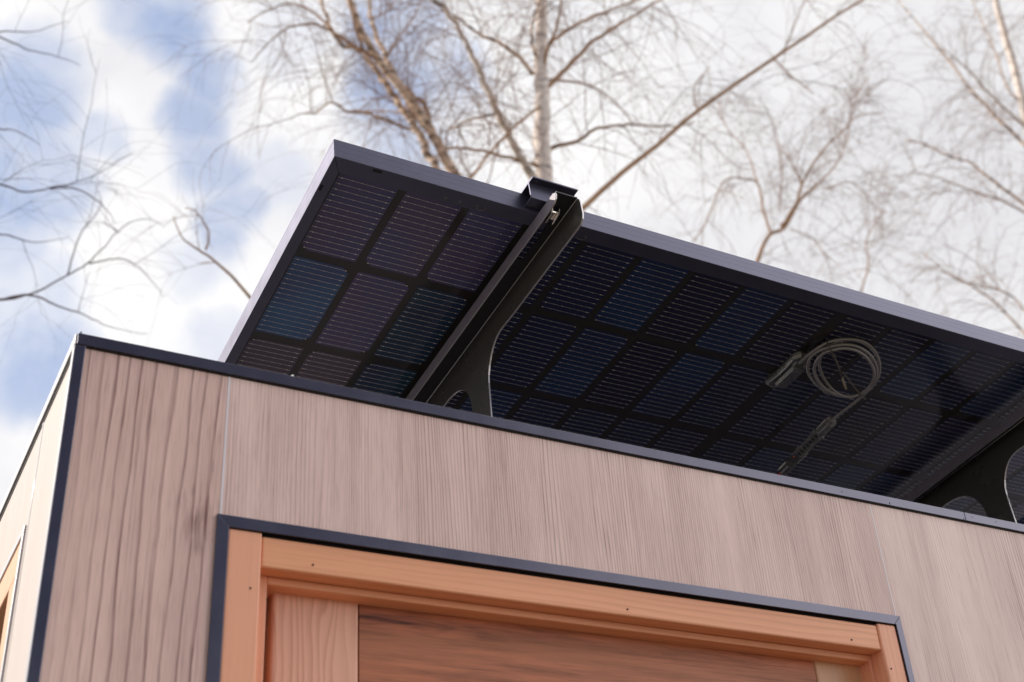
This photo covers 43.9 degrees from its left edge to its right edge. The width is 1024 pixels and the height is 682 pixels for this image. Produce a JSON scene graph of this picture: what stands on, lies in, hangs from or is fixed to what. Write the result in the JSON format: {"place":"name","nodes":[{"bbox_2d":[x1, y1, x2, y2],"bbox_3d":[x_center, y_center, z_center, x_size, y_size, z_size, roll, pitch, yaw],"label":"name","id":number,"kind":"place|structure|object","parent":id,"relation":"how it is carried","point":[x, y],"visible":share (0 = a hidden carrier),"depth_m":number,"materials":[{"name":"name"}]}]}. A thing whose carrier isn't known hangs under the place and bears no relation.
{"place":"outdoors","nodes":[
{"label":"outdoors","id":0,"kind":"place"},
{"bbox_2d":[0,0,1023,506],"label":"sky","id":1,"kind":"structure","parent":0,"point":[210,304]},
{"label":"ground","id":2,"kind":"structure","parent":0,"visible":0},
{"bbox_2d":[0,0,275,355],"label":"birch tree","id":3,"kind":"object","parent":2,"relation":"on","point":[13,297],"visible":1,"depth_m":6.17,"materials":[{"name":"grey plant"}]},
{"bbox_2d":[61,171,250,345],"bbox_3d":[-1.577,1.728,5.043,0.788,5.987,0.688,-19,-35,21],"label":"birch tree","id":4,"kind":"object","parent":2,"relation":"on","point":[247,294],"visible":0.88,"depth_m":6.37,"materials":[{"name":"brown plant"}]},
{"bbox_2d":[125,0,566,249],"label":"birch tree","id":5,"kind":"object","parent":2,"relation":"on","point":[388,71],"visible":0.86,"depth_m":10.35,"materials":[{"name":"brown plant"}]},
{"bbox_2d":[0,331,1023,681],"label":"wooden cabin","id":6,"kind":"object","parent":2,"relation":"on","point":[170,517],"visible":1,"depth_m":1.39,"materials":[{"name":"wood"}]},
{"bbox_2d":[0,525,26,681],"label":"window","id":7,"kind":"structure","parent":6,"relation":"in","point":[9,576],"depth_m":1.35,"materials":[{"name":"orange"}]},
{"bbox_2d":[406,176,583,416],"bbox_3d":[-0.180,0.218,1.993,0.083,0.371,1.145,13,-36,-25],"label":"mounting bracket","id":8,"kind":"object","parent":6,"relation":"attached to","point":[461,361],"visible":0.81,"depth_m":1.79,"materials":[{"name":"metal"}]},
{"bbox_2d":[217,139,1023,523],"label":"solar panel","id":9,"kind":"object","parent":8,"relation":"on","point":[381,269],"visible":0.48,"depth_m":1.95,"materials":[{"name":"black glass"}]},
{"bbox_2d":[778,337,880,474],"bbox_3d":[0.533,0.211,2.094,0.141,0.280,0.372,-2,-32,-3],"label":"coiled cable","id":10,"kind":"object","parent":9,"relation":"hanging from","point":[823,428],"visible":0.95,"depth_m":2.06,"materials":[{"name":"black rubber"}]},
{"bbox_2d":[263,593,861,681],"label":"door","id":11,"kind":"structure","parent":6,"relation":"in","point":[307,639],"depth_m":1.38,"materials":[{"name":"brown wood"}]},
{"bbox_2d":[901,404,1023,522],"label":"mounting bracket","id":12,"kind":"object","parent":6,"relation":"attached to","point":[976,469],"visible":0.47,"depth_m":2.28,"materials":[{"name":"black metal"}]},
{"bbox_2d":[323,0,780,224],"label":"birch tree","id":13,"kind":"object","parent":2,"relation":"on","point":[543,150],"visible":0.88,"depth_m":9.70,"materials":[{"name":"brown plant"}]},
{"bbox_2d":[582,0,924,228],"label":"birch tree","id":14,"kind":"object","parent":2,"relation":"on","point":[606,186],"visible":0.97,"depth_m":9.62,"materials":[{"name":"brown plant"}]},
{"bbox_2d":[614,15,980,309],"bbox_3d":[3.479,1.391,12.034,4.939,13.409,2.919,13,-36,-25],"label":"birch tree","id":15,"kind":"object","parent":2,"relation":"on","point":[786,221],"visible":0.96,"depth_m":14.02,"materials":[{"name":"brown plant"}]},
{"bbox_2d":[843,0,1023,337],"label":"birch tree","id":16,"kind":"object","parent":2,"relation":"on","point":[1012,62],"visible":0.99,"depth_m":21.54,"materials":[{"name":"brown plant"}]}
]}

